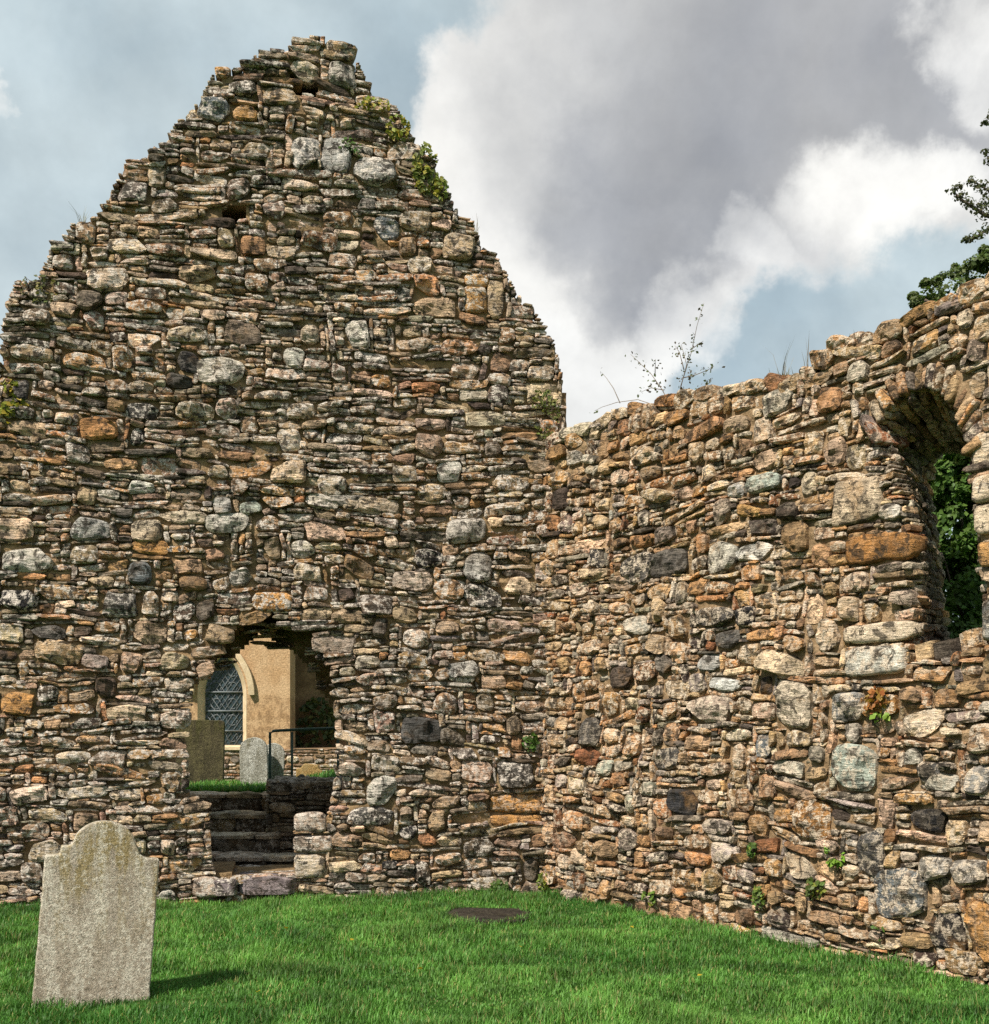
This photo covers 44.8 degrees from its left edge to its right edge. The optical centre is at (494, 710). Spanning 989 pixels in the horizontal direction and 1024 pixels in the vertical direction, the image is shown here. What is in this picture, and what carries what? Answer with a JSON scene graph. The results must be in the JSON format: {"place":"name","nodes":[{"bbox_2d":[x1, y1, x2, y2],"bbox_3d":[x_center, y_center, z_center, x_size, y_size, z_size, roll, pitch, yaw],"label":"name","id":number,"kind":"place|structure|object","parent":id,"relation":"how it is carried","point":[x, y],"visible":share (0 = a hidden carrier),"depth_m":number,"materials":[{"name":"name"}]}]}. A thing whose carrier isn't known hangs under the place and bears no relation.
{"place":"outdoors","nodes":[
{"label":"outdoors","id":0,"kind":"place"},
{"bbox_2d":[185,769,339,791],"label":"churchyard grass","id":1,"kind":"structure","parent":0,"point":[225,785],"depth_m":12.63,"materials":[{"name":"green plant"}]},
{"bbox_2d":[0,885,988,1023],"bbox_3d":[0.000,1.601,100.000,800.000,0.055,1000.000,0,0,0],"label":"ground","id":2,"kind":"structure","parent":0,"point":[427,991],"depth_m":7.04,"materials":[{"name":"green plant"}]},
{"bbox_2d":[31,820,158,1008],"bbox_3d":[-2.218,1.267,6.655,0.690,1.308,0.123,0,0,-21],"label":"headstone","id":3,"kind":"object","parent":2,"relation":"on","point":[97,916],"visible":0.92,"depth_m":6.62,"materials":[{"name":"stone"}]},
{"bbox_2d":[190,791,306,865],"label":"stone steps","id":4,"kind":"structure","parent":2,"relation":"on","point":[240,835],"depth_m":11.63,"materials":[{"name":"grey stone"}]},
{"bbox_2d":[269,727,344,778],"bbox_3d":[-1.893,0.527,12.100,0.771,0.741,0.030,0,0,0],"label":"handrail","id":5,"kind":"object","parent":4,"relation":"on","point":[302,729],"visible":0.63,"depth_m":12.09,"materials":[{"name":"black metal"}]},
{"bbox_2d":[0,35,566,907],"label":"gable wall","id":6,"kind":"structure","parent":2,"relation":"on","point":[278,365],"depth_m":10.11,"materials":[{"name":"stone"}]},
{"bbox_2d":[0,377,28,423],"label":"ivy","id":7,"kind":"object","parent":6,"relation":"attached to","point":[6,405],"visible":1,"depth_m":9.68,"materials":[{"name":"green plant"}]},
{"bbox_2d":[20,274,59,302],"bbox_3d":[-3.683,-3.421,9.747,0.317,0.246,0.093,0,0,0],"label":"wall moss","id":8,"kind":"object","parent":6,"relation":"attached to","point":[43,286],"depth_m":9.73,"materials":[{"name":"green plant"}]},
{"bbox_2d":[68,201,87,222],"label":"grass tuft","id":9,"kind":"object","parent":6,"relation":"on","point":[80,216],"visible":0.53,"depth_m":9.92,"materials":[{"name":"plant"}]},
{"bbox_2d":[338,136,361,155],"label":"wall moss","id":10,"kind":"object","parent":6,"relation":"attached to","point":[350,143],"depth_m":10.16,"materials":[{"name":"green plant"}]},
{"bbox_2d":[354,95,389,111],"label":"ivy","id":11,"kind":"object","parent":6,"relation":"attached to","point":[363,103],"visible":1,"depth_m":10.19,"materials":[{"name":"green plant"}]},
{"bbox_2d":[385,114,410,141],"bbox_3d":[-0.824,-4.979,10.245,0.221,0.246,0.105,0,0,-22],"label":"ivy","id":12,"kind":"object","parent":6,"relation":"attached to","point":[397,131],"visible":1,"depth_m":10.23,"materials":[{"name":"green plant"}]},
{"bbox_2d":[411,141,438,194],"bbox_3d":[-0.596,-4.648,10.275,0.243,0.460,0.130,0,0,0],"label":"ivy","id":13,"kind":"object","parent":6,"relation":"attached to","point":[418,165],"visible":1,"depth_m":10.26,"materials":[{"name":"green plant"}]},
{"bbox_2d":[431,175,448,200],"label":"ivy","id":14,"kind":"object","parent":6,"relation":"attached to","point":[442,182],"visible":1,"depth_m":10.29,"materials":[{"name":"green plant"}]},
{"bbox_2d":[522,732,539,751],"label":"wall fern","id":15,"kind":"object","parent":6,"relation":"attached to","point":[534,740],"depth_m":10.43,"materials":[{"name":"green plant"}]},
{"bbox_2d":[531,390,560,437],"bbox_3d":[0.448,-2.589,10.480,0.271,0.436,0.087,0,0,-11],"label":"wall moss","id":16,"kind":"object","parent":6,"relation":"attached to","point":[545,393],"depth_m":10.46,"materials":[{"name":"green plant"}]},
{"bbox_2d":[265,774,342,852],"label":"cheek wall","id":17,"kind":"structure","parent":2,"relation":"on","point":[288,799],"depth_m":11.49,"materials":[{"name":"stone"}]},
{"bbox_2d":[444,907,529,924],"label":"ground slab","id":18,"kind":"structure","parent":2,"relation":"in","point":[485,914],"depth_m":9.29,"materials":[{"name":"grey stone"}]},
{"bbox_2d":[489,878,508,892],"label":"weed","id":19,"kind":"object","parent":2,"relation":"on","point":[498,882],"visible":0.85,"depth_m":10.37,"materials":[{"name":"green plant"}]},
{"bbox_2d":[535,872,549,893],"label":"weed","id":20,"kind":"object","parent":2,"relation":"on","point":[541,881],"visible":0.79,"depth_m":10.42,"materials":[{"name":"green plant"}]},
{"bbox_2d":[539,271,988,984],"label":"side wall","id":21,"kind":"structure","parent":2,"relation":"on","point":[745,599],"depth_m":8.23,"materials":[{"name":"stone"}]},
{"bbox_2d":[641,891,655,910],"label":"weed","id":22,"kind":"object","parent":21,"relation":"attached to","point":[651,898],"visible":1,"depth_m":9.30,"materials":[{"name":"green plant"}]},
{"bbox_2d":[594,304,724,412],"bbox_3d":[1.255,-2.732,9.656,0.209,0.810,1.408,0,0,-38],"label":"sapling","id":23,"kind":"object","parent":21,"relation":"on","point":[683,377],"visible":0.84,"depth_m":9.38,"materials":[{"name":"green plant"}]},
{"bbox_2d":[746,842,757,858],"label":"weed","id":24,"kind":"object","parent":21,"relation":"attached to","point":[751,846],"visible":1,"depth_m":8.42,"materials":[{"name":"green plant"}]},
{"bbox_2d":[751,885,764,913],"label":"weed","id":25,"kind":"object","parent":21,"relation":"attached to","point":[757,896],"visible":1,"depth_m":8.37,"materials":[{"name":"green plant"}]},
{"bbox_2d":[769,344,792,375],"bbox_3d":[2.036,-2.483,8.476,0.359,0.325,0.171,0,0,21],"label":"grass tuft","id":26,"kind":"object","parent":21,"relation":"on","point":[784,369],"visible":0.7,"depth_m":8.44,"materials":[{"name":"plant"}]},
{"bbox_2d":[801,341,808,365],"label":"grass tuft","id":27,"kind":"object","parent":21,"relation":"on","point":[806,355],"visible":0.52,"depth_m":8.24,"materials":[{"name":"plant"}]},
{"bbox_2d":[805,877,826,899],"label":"weed","id":28,"kind":"object","parent":21,"relation":"attached to","point":[812,887],"visible":1,"depth_m":7.95,"materials":[{"name":"green plant"}]},
{"bbox_2d":[823,847,844,867],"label":"wall fern","id":29,"kind":"object","parent":21,"relation":"attached to","point":[831,862],"depth_m":7.82,"materials":[{"name":"green plant"}]},
{"bbox_2d":[863,686,888,713],"bbox_3d":[2.410,-0.068,7.552,0.170,0.186,0.150,0,0,17],"label":"wall fern","id":30,"kind":"object","parent":21,"relation":"attached to","point":[881,701],"depth_m":7.54,"materials":[{"name":"orange plant"}]},
{"bbox_2d":[870,925,884,940],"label":"weed","id":31,"kind":"object","parent":21,"relation":"attached to","point":[878,928],"visible":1,"depth_m":7.55,"materials":[{"name":"green plant"}]},
{"bbox_2d":[869,711,889,722],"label":"wall fern","id":32,"kind":"object","parent":21,"relation":"attached to","point":[875,716],"depth_m":7.54,"materials":[{"name":"green plant"}]},
{"bbox_2d":[952,454,970,466],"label":"wall fern","id":33,"kind":"object","parent":21,"relation":"attached to","point":[958,459],"depth_m":7.49,"materials":[{"name":"green plant"}]},
{"bbox_2d":[906,244,988,308],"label":"evergreen tree","id":34,"kind":"object","parent":2,"relation":"on","point":[979,263],"visible":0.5,"depth_m":9.94,"materials":[{"name":"green plant"}]},
{"bbox_2d":[928,453,985,638],"bbox_3d":[3.776,-0.435,9.482,1.166,4.074,1.275,0,0,0],"label":"shrub","id":35,"kind":"object","parent":2,"relation":"on","point":[953,502],"visible":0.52,"depth_m":9.11,"materials":[{"name":"green plant"}]},
{"bbox_2d":[944,114,988,243],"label":"leafy tree","id":36,"kind":"object","parent":2,"relation":"on","point":[971,204],"visible":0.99,"depth_m":10.99,"materials":[{"name":"green plant"}]},
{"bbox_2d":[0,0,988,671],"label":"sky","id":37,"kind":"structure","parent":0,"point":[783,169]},
{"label":"raised churchyard","id":38,"kind":"structure","parent":0,"visible":0},
{"bbox_2d":[176,720,224,782],"bbox_3d":[-3.334,0.576,13.602,0.543,0.953,0.099,0,0,-6],"label":"headstone","id":39,"kind":"object","parent":38,"relation":"on","point":[205,743],"visible":0.45,"depth_m":13.57,"materials":[{"name":"stone"}]},
{"bbox_2d":[239,737,268,784],"bbox_3d":[-2.623,0.653,13.105,0.315,0.734,0.091,0,0,-4],"label":"headstone","id":40,"kind":"object","parent":38,"relation":"on","point":[253,751],"visible":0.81,"depth_m":13.07,"materials":[{"name":"stone"}]},
{"bbox_2d":[181,633,345,780],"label":"church","id":41,"kind":"structure","parent":38,"relation":"on","point":[263,693],"depth_m":19.00,"materials":[{"name":"paint"}]},
{"bbox_2d":[197,658,245,744],"bbox_3d":[-4.315,-0.210,19.078,0.776,1.586,0.164,0,0,0],"label":"window","id":42,"kind":"structure","parent":41,"relation":"in","point":[222,697],"depth_m":19.15,"materials":[{"name":"glass"}]},
{"bbox_2d":[295,696,339,746],"bbox_3d":[-2.922,0.396,19.745,0.853,1.289,0.316,0,0,0],"label":"bush","id":43,"kind":"object","parent":41,"relation":"attached to","point":[313,703],"visible":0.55,"depth_m":19.77,"materials":[{"name":"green plant"}]},
{"bbox_2d":[267,743,284,779],"bbox_3d":[-2.462,0.686,13.304,0.267,0.661,0.083,0,0,-10],"label":"headstone","id":44,"kind":"object","parent":38,"relation":"on","point":[277,758],"visible":0.51,"depth_m":13.28,"materials":[{"name":"stone"}]},
{"bbox_2d":[296,764,321,776],"bbox_3d":[-2.163,0.822,14.000,0.316,0.416,0.078,0,0,-2],"label":"headstone","id":45,"kind":"object","parent":38,"relation":"on","point":[308,769],"visible":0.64,"depth_m":13.97,"materials":[{"name":"stone"}]}
]}

